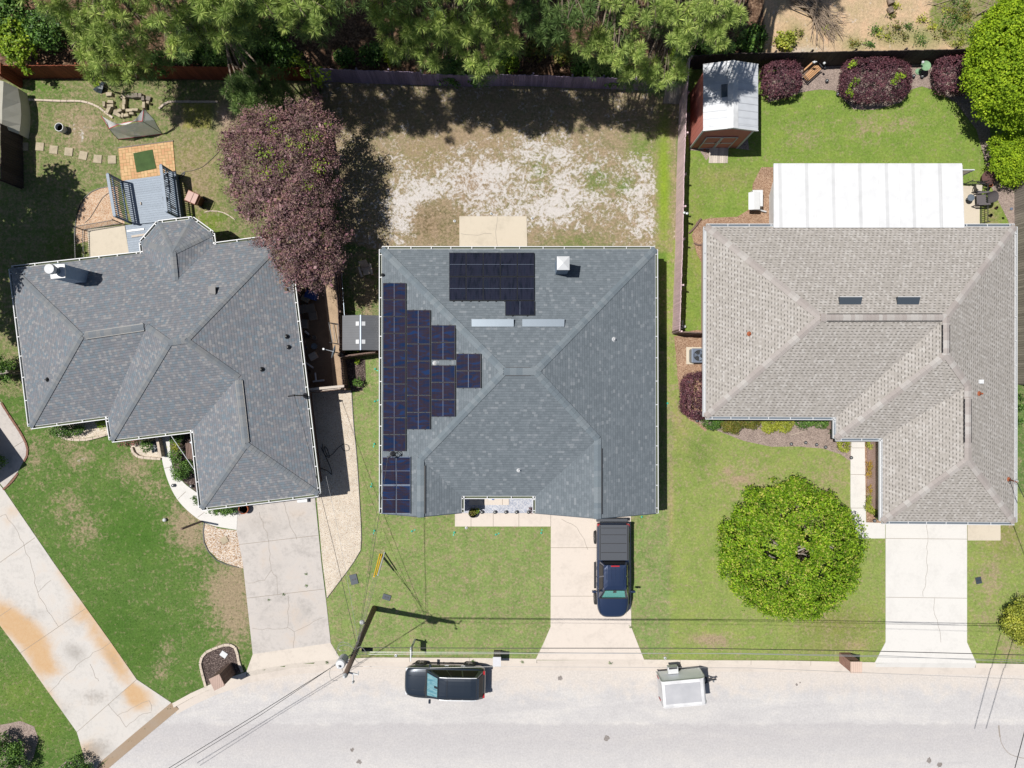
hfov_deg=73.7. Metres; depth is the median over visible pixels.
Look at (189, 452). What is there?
bench
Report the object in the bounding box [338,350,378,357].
fence
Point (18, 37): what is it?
shrub
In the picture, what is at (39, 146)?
stepping stone
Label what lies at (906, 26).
weed clump
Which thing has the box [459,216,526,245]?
patio slab
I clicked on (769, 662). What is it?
kerb
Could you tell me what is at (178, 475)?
shrub
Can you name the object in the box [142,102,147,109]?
stone block
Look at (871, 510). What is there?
shrub
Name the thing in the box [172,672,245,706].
kerb
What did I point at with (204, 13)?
pine tree
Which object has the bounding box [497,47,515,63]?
shrub
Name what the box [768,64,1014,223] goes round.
back mulch bed
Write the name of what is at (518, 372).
brick house
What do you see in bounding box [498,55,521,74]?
shrub
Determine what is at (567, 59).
shrub
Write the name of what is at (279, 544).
grey driveway
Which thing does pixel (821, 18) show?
branch pile
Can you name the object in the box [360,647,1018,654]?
power line
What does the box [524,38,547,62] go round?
shrub
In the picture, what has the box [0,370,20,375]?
fence
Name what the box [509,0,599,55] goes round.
pine tree
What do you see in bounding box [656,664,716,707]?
cargo trailer
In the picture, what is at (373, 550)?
power line
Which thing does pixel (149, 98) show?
stone block
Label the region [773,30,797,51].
shrub
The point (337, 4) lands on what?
pine tree
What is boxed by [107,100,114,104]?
stone block
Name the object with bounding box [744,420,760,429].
shrub
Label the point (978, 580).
utility box
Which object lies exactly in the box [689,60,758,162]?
garden shed
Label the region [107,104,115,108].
stone block
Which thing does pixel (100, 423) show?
shrub
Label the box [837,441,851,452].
shrub
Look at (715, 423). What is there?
shrub
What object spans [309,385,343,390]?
top rail
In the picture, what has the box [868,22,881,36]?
weed clump
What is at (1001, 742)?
road mark
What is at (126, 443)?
shrub
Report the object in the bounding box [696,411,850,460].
front mulch bed
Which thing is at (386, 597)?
utility box
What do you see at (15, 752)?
shrub
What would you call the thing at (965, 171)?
window
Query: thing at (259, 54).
shrub
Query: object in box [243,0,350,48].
pine tree
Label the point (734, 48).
shrub
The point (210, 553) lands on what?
edging
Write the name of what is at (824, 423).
shrub
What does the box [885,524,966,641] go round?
driveway
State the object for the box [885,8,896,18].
weed clump
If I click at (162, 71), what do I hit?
shrub
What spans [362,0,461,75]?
pine tree
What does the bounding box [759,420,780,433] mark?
shrub
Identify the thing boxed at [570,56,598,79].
shrub
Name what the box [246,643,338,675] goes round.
grey driveway apron
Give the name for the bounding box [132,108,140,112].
stone block
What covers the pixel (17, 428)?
edging
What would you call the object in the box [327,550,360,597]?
edging
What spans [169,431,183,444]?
shrub
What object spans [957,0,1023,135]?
lime tree
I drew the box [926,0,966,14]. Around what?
branch pile
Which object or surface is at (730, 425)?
shrub
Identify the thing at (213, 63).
shrub
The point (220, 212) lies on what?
edging
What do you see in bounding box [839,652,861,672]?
mailbox
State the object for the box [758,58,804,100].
shrub
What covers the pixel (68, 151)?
stepping stone
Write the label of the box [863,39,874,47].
weed clump
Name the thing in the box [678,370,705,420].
hedge
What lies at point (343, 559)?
power line
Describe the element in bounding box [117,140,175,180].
brick patio
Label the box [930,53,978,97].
bush
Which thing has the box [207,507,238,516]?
shrub
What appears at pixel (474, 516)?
plant pot
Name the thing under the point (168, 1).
pine tree
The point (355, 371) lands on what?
planting bed
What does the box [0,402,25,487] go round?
curved path
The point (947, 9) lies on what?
weed clump
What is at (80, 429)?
shrub
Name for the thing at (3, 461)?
shrub
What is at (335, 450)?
hose
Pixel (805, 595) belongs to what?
round tree
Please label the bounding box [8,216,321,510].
brick house
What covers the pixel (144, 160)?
turf mat
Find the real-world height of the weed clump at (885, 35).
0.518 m
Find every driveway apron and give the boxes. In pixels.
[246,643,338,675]
[536,627,643,663]
[875,642,976,667]
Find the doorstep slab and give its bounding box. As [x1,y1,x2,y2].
[469,499,508,504]
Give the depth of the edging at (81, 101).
41.91 m
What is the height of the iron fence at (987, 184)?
0.900 m
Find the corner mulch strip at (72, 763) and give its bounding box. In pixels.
[59,759,84,767]
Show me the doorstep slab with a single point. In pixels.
(488, 502)
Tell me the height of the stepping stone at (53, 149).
0.050 m
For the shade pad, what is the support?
on the ground at (582, 166)
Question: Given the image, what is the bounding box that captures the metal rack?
[328,322,338,343]
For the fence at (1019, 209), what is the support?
on the ground at (582, 166)
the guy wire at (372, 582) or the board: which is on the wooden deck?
the board
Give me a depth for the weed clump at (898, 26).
41.81 m
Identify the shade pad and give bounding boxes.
[87,225,128,256]
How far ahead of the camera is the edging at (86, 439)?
41.84 m
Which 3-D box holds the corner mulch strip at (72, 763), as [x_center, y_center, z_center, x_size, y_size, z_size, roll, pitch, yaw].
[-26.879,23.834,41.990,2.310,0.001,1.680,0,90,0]
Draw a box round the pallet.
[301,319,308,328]
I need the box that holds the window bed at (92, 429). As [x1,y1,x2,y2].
[52,420,107,438]
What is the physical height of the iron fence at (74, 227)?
1.100 m
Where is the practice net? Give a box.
[101,108,162,139]
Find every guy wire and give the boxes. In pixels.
[355,554,379,648]
[356,554,382,647]
[358,552,384,641]
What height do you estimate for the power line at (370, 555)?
2.713 m
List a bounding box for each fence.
[0,63,310,80]
[0,64,22,87]
[0,123,23,188]
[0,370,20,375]
[72,219,121,257]
[309,66,423,84]
[309,69,347,355]
[309,387,343,392]
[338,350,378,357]
[340,357,350,389]
[421,72,666,90]
[672,56,692,332]
[672,329,701,335]
[687,47,986,69]
[963,180,988,184]
[980,182,990,223]
[1014,175,1023,383]
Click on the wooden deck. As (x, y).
(148, 193)
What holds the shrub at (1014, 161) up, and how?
on the ground at (582, 166)
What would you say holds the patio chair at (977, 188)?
on the side patio at (971, 215)
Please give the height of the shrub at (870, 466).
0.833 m
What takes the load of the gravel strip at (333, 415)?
on the ground at (582, 166)
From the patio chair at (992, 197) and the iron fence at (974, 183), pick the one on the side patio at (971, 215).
the patio chair at (992, 197)
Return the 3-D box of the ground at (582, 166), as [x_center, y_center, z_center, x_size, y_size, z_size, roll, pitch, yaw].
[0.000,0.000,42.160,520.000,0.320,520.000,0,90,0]
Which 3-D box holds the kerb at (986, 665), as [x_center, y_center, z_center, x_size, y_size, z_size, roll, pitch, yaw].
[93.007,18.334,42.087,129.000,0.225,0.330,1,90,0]
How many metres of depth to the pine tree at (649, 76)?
35.92 m
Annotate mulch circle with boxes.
[202,646,240,684]
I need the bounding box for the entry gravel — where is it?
[465,499,531,512]
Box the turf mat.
[133,150,155,171]
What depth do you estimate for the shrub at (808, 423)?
41.32 m
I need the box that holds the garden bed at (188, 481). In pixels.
[171,433,196,491]
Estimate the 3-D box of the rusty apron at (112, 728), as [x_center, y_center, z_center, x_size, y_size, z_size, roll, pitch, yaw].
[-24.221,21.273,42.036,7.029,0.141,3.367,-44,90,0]
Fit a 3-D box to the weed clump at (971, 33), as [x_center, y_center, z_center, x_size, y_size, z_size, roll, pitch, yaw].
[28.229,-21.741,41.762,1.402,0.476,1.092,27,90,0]
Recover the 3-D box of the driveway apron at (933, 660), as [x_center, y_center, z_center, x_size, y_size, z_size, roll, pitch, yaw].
[25.441,16.695,42.038,6.237,0.138,1.638,0,90,0]
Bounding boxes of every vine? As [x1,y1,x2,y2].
[3,44,34,75]
[87,72,113,91]
[286,50,330,90]
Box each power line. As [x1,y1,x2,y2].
[169,655,350,767]
[175,654,350,767]
[294,396,355,641]
[326,478,357,639]
[356,464,382,646]
[357,458,387,644]
[359,666,1009,678]
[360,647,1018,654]
[473,653,1023,662]
[475,652,1007,659]
[1015,734,1023,767]
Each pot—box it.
[238,505,248,513]
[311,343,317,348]
[468,508,477,517]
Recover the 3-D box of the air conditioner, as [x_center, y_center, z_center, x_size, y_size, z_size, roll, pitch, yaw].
[11.256,-1.743,41.562,1.100,0.875,1.050,0,90,0]
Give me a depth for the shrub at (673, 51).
40.88 m
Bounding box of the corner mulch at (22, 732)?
[0,721,37,767]
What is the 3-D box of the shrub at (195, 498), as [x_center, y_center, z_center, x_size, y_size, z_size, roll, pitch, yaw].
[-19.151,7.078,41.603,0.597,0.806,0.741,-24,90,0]
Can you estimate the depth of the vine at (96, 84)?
40.41 m
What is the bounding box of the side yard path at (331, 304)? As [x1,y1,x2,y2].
[323,271,342,388]
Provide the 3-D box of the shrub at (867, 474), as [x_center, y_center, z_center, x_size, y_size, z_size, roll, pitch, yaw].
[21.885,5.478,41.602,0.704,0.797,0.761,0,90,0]
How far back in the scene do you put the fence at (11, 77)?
41.05 m
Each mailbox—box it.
[209,663,235,690]
[493,650,500,665]
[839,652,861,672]
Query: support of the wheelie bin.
on the ground at (582, 166)
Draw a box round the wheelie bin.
[184,190,206,208]
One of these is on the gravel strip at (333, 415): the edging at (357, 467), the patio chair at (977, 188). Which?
the edging at (357, 467)
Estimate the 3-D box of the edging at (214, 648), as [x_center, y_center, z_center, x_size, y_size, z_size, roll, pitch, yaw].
[-17.989,17.169,41.943,2.674,0.113,2.086,-20,90,0]
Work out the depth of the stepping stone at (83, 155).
41.95 m
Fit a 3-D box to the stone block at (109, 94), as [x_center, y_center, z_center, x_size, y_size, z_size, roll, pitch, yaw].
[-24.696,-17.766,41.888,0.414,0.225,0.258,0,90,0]
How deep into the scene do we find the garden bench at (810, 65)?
41.53 m
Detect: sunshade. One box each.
[427,673,436,696]
[602,591,624,596]
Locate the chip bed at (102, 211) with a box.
[76,187,124,243]
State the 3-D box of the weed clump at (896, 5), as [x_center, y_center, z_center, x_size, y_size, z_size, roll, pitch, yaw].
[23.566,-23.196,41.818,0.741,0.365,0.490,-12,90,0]
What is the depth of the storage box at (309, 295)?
41.60 m
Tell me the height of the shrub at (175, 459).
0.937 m
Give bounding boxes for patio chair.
[971,181,984,192]
[971,190,998,206]
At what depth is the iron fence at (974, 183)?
41.57 m
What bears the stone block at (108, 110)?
on the ground at (582, 166)
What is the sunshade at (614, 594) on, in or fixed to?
attached to the pickup truck
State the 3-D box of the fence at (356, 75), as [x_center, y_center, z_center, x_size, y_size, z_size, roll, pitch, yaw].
[-8.680,-18.603,41.179,6.624,1.644,0.247,2,90,0]
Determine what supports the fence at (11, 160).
on the ground at (582, 166)
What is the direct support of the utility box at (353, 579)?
on the ground at (582, 166)
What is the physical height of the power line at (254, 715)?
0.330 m
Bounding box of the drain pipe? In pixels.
[688,218,701,233]
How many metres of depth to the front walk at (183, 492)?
41.95 m
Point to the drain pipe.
(694, 227)
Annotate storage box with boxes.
[297,498,308,502]
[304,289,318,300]
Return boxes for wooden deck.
[106,164,183,251]
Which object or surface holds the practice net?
on the ground at (582, 166)
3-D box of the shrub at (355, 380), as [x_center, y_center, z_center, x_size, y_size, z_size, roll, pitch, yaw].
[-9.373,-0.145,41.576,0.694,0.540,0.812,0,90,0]
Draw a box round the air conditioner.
[686,347,701,363]
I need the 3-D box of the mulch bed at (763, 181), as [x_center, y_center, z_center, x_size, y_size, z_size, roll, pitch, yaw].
[14.143,-10.514,41.990,6.956,0.001,4.449,-21,90,0]
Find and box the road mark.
[998,725,1023,758]
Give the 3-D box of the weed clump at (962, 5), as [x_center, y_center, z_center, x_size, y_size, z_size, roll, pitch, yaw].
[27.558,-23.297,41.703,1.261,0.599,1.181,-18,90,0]
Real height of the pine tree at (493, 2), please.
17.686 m
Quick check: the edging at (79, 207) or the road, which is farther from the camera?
the road
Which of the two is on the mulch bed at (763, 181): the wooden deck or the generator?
the generator
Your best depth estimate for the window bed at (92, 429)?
41.99 m
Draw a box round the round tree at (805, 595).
[715,473,870,622]
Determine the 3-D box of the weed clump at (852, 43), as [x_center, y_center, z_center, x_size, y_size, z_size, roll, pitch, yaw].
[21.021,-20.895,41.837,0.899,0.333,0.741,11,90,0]
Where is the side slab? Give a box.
[967,525,1000,539]
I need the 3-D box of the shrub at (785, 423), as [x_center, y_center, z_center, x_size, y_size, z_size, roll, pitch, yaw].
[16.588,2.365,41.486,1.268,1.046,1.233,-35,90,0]
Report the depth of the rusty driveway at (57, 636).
41.97 m
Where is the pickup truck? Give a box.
[592,518,634,616]
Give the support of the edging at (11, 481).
on the ground at (582, 166)
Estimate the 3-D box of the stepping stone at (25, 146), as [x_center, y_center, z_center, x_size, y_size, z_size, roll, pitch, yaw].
[-29.996,-14.595,41.975,0.500,0.050,0.500,0,90,0]
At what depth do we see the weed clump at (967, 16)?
41.70 m
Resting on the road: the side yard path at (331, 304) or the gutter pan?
the gutter pan
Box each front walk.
[162,433,237,529]
[850,441,884,537]
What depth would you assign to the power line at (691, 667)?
33.40 m
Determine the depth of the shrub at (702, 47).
41.02 m
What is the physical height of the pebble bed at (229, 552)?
0.001 m
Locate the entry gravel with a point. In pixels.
(520, 505)
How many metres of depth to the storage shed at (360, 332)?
39.87 m
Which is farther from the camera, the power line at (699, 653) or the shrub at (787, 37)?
the shrub at (787, 37)
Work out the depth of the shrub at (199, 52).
40.62 m
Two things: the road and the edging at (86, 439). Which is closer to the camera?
the edging at (86, 439)
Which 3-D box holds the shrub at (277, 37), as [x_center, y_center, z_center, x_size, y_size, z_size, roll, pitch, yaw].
[-14.296,-20.845,40.952,2.243,2.122,2.345,25,90,0]
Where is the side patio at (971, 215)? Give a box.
[963,186,979,223]
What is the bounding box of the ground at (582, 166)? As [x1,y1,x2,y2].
[0,0,1023,767]
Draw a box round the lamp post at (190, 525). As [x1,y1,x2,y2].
[181,521,201,529]
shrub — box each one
[0,0,34,33]
[0,13,41,63]
[0,353,16,384]
[0,455,8,469]
[0,731,29,767]
[20,5,72,54]
[48,424,74,439]
[59,754,93,767]
[71,423,85,435]
[95,420,105,429]
[113,437,141,447]
[140,439,153,452]
[148,50,175,77]
[167,448,182,464]
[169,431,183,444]
[169,441,182,450]
[169,459,193,481]
[171,38,210,66]
[190,496,197,505]
[201,41,232,66]
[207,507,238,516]
[230,30,270,66]
[254,18,292,53]
[264,39,299,74]
[333,45,355,68]
[352,376,363,387]
[357,40,385,67]
[383,46,401,66]
[436,53,466,88]
[465,60,491,87]
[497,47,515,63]
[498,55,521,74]
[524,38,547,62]
[551,42,575,66]
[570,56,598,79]
[597,55,630,88]
[664,45,693,66]
[688,27,714,54]
[700,416,722,430]
[704,37,736,61]
[719,420,749,434]
[736,21,769,52]
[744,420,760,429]
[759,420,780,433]
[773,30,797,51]
[778,420,794,433]
[795,420,814,429]
[813,420,829,428]
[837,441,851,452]
[864,500,877,515]
[865,441,872,449]
[865,460,872,470]
[865,469,871,478]
[983,127,1023,188]
[997,593,1023,647]
[1017,393,1023,426]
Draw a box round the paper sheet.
[220,650,227,657]
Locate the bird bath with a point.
(925, 65)
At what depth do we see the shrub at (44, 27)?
40.28 m
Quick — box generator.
[749,190,766,211]
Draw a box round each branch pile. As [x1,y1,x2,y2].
[789,0,852,47]
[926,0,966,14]
[974,0,997,15]
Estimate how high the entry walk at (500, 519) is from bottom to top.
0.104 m
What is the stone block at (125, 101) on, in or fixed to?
on the ground at (582, 166)
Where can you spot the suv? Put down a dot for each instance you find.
(466, 681)
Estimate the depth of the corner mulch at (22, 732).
41.99 m
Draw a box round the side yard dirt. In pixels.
[299,267,345,389]
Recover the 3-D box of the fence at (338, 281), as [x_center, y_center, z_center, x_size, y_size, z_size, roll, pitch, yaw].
[-10.892,-10.166,41.191,0.429,1.620,17.184,-6,90,0]
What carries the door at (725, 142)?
in the garden shed at (723, 107)
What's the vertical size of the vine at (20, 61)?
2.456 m
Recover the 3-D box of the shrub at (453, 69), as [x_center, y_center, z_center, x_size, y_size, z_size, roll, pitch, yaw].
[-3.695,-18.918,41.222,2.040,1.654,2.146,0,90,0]
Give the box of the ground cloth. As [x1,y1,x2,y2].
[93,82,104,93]
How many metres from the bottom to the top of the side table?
0.560 m
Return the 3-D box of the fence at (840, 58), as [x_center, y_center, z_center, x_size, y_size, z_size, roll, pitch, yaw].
[21.405,-19.691,41.080,21.962,1.840,0.264,-1,90,0]
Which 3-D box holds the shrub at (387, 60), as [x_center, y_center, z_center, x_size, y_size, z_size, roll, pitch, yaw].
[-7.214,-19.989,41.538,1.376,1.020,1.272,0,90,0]
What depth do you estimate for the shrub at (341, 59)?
41.21 m
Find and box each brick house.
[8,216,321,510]
[379,246,658,518]
[701,163,1018,524]
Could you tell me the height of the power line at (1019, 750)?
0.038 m
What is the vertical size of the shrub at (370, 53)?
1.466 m
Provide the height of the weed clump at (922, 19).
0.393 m
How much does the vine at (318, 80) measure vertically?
2.999 m
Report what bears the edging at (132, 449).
on the porch bed at (150, 453)
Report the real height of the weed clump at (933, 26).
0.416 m
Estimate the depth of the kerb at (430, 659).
41.99 m
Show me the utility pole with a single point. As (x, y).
(343, 660)
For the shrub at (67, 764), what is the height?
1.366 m
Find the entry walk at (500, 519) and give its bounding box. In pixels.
[455,513,550,525]
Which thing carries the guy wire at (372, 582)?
attached to the utility pole
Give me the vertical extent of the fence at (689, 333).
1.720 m
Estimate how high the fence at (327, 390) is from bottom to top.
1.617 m
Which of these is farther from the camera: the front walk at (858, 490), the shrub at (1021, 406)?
the front walk at (858, 490)
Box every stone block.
[105,107,112,114]
[106,92,113,96]
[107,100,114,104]
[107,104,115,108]
[122,99,127,105]
[131,93,139,99]
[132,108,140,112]
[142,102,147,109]
[145,96,151,101]
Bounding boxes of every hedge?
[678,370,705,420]
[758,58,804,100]
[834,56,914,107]
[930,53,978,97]
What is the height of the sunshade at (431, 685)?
0.503 m
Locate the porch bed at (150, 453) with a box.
[130,436,161,457]
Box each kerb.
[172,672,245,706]
[349,657,536,662]
[643,659,875,666]
[975,663,1023,667]
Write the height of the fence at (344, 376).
1.317 m
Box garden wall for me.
[155,437,164,456]
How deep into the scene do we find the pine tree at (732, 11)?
32.63 m
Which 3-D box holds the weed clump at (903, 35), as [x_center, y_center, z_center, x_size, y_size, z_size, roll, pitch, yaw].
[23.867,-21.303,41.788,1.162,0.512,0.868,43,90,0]
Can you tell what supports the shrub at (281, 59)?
on the ground at (582, 166)
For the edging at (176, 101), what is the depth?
41.91 m
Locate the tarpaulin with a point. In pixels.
(14, 110)
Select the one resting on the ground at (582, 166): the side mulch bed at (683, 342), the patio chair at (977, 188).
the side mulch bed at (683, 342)
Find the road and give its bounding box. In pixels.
[109,669,1023,767]
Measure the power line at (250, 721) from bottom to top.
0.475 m
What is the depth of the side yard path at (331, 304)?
41.99 m
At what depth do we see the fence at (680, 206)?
40.92 m
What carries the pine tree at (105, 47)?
on the ground at (582, 166)
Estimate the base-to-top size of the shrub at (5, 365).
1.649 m
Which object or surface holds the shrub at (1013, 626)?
on the ground at (582, 166)
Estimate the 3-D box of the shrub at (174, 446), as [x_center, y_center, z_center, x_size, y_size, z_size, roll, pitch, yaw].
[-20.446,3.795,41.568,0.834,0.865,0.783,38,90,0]
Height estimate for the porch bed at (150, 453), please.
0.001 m
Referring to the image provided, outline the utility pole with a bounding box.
[329,605,376,683]
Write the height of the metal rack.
0.530 m
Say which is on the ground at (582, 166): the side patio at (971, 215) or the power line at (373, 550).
the side patio at (971, 215)
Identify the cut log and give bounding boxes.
[887,0,894,14]
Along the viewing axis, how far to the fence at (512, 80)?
41.16 m
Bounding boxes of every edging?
[0,402,28,461]
[2,473,17,489]
[28,98,113,118]
[61,433,107,440]
[75,186,107,243]
[130,447,161,459]
[158,100,217,108]
[199,643,242,686]
[203,523,238,567]
[205,210,234,219]
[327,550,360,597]
[351,391,361,549]
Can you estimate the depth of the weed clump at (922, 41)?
41.79 m
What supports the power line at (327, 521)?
attached to the utility pole
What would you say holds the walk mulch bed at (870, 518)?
on the ground at (582, 166)
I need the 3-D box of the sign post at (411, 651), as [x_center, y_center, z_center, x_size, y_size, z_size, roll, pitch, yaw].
[-5.974,15.983,41.125,0.110,1.751,0.850,0,90,0]
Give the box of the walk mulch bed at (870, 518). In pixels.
[865,441,880,522]
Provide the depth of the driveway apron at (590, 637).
41.97 m
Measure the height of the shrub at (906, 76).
1.786 m
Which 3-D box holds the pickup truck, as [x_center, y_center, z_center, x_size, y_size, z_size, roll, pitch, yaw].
[6.058,11.060,41.004,2.580,1.912,5.978,0,90,0]
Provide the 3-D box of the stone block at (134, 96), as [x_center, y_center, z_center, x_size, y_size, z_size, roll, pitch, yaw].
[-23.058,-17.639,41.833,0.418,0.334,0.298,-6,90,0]
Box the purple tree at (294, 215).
[214,91,355,298]
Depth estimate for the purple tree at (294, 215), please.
36.80 m
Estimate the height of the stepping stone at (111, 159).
0.050 m
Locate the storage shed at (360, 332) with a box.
[342,315,378,349]
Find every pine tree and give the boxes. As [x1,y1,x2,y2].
[15,0,176,95]
[124,0,259,15]
[140,0,274,65]
[218,27,291,118]
[224,0,402,13]
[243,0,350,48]
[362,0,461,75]
[373,0,502,19]
[437,0,525,85]
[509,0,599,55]
[569,0,693,80]
[614,0,691,99]
[663,0,748,62]
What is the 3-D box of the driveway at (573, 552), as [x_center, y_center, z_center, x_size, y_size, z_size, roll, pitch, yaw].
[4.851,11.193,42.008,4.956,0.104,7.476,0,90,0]
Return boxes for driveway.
[0,485,135,731]
[236,497,330,653]
[551,515,630,626]
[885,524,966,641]
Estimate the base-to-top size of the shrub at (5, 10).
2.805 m
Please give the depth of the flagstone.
41.94 m
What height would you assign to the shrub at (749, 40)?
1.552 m
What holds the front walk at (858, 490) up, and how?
on the ground at (582, 166)
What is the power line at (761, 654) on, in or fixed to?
attached to the utility pole
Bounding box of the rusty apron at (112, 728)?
[77,679,178,767]
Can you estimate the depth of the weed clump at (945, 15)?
41.74 m
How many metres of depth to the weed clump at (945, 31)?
41.77 m
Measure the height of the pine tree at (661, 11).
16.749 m
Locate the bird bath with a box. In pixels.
[915,61,930,74]
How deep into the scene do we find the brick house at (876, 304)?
38.73 m
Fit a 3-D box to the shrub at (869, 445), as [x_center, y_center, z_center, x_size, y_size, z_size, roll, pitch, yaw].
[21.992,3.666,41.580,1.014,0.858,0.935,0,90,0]
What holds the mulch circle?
on the ground at (582, 166)
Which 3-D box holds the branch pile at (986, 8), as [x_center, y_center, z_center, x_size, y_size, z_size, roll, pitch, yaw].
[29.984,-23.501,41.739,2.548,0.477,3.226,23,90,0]
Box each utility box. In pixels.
[349,574,358,584]
[382,593,390,600]
[975,577,981,583]
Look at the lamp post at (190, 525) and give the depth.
40.64 m
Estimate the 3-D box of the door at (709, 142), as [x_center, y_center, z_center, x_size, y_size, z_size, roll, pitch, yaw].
[11.873,-14.467,41.000,0.910,1.950,0.080,0,90,0]
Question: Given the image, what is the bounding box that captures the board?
[127,228,143,231]
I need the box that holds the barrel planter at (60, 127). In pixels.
[55,123,66,132]
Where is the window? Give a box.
[963,169,974,175]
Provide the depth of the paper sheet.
41.95 m
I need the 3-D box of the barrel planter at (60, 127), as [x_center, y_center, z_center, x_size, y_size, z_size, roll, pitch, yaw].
[-27.551,-15.624,41.750,0.520,0.500,0.520,0,90,0]
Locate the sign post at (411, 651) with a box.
[410,639,415,660]
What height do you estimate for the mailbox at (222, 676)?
1.800 m
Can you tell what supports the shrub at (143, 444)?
on the porch bed at (150, 453)
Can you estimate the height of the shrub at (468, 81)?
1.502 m
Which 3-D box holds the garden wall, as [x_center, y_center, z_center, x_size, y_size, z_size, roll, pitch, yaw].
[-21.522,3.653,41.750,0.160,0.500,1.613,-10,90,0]
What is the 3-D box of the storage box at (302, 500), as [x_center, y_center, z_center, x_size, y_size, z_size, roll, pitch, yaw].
[-12.810,7.035,41.825,0.620,0.350,0.400,-3,90,0]
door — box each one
[698,137,721,148]
[714,137,737,148]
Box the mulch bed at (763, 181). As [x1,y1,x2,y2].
[692,167,772,260]
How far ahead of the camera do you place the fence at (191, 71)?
41.10 m
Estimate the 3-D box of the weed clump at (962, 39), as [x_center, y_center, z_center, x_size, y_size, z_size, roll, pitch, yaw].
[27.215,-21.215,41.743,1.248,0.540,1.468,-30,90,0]
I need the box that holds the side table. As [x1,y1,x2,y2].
[965,194,974,200]
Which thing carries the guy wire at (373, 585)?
attached to the utility pole
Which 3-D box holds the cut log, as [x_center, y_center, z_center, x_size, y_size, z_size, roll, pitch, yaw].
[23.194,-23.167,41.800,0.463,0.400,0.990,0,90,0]
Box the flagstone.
[220,536,228,543]
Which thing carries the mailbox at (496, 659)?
on the ground at (582, 166)
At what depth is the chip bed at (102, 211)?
41.99 m
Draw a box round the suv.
[405,660,485,703]
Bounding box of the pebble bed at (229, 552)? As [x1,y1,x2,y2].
[204,524,242,567]
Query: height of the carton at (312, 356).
0.300 m
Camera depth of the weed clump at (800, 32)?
41.80 m
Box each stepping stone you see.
[22,142,27,150]
[35,142,43,150]
[49,145,57,153]
[64,147,72,155]
[78,151,87,159]
[93,155,101,162]
[108,155,115,163]
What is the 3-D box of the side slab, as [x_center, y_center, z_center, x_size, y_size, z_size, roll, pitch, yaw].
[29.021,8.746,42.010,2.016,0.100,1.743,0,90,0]
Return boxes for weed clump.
[795,26,804,38]
[849,37,861,47]
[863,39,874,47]
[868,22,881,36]
[874,25,894,42]
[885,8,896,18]
[887,20,902,32]
[893,1,901,8]
[893,30,909,43]
[901,21,913,30]
[913,26,927,47]
[916,12,927,23]
[925,18,937,30]
[932,24,950,40]
[939,11,962,30]
[940,1,955,16]
[947,28,967,48]
[951,0,976,25]
[952,0,971,13]
[961,19,976,36]
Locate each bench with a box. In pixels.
[185,443,192,458]
[802,60,821,83]
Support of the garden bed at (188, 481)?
on the ground at (582, 166)
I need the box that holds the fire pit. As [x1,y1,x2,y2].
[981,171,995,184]
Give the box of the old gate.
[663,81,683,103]
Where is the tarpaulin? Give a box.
[0,81,30,138]
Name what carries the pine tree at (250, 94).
on the ground at (582, 166)
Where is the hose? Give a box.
[322,444,349,457]
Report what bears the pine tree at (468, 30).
on the ground at (582, 166)
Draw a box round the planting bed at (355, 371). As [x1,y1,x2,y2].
[346,359,365,390]
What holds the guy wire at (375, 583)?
attached to the utility pole
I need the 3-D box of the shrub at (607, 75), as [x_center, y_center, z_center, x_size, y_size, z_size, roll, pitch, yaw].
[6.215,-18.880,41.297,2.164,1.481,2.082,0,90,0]
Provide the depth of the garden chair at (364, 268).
41.45 m
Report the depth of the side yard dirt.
41.99 m
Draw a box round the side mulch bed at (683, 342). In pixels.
[674,330,706,430]
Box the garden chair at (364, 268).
[358,259,372,277]
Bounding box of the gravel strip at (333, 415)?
[311,390,360,596]
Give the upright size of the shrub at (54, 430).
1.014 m

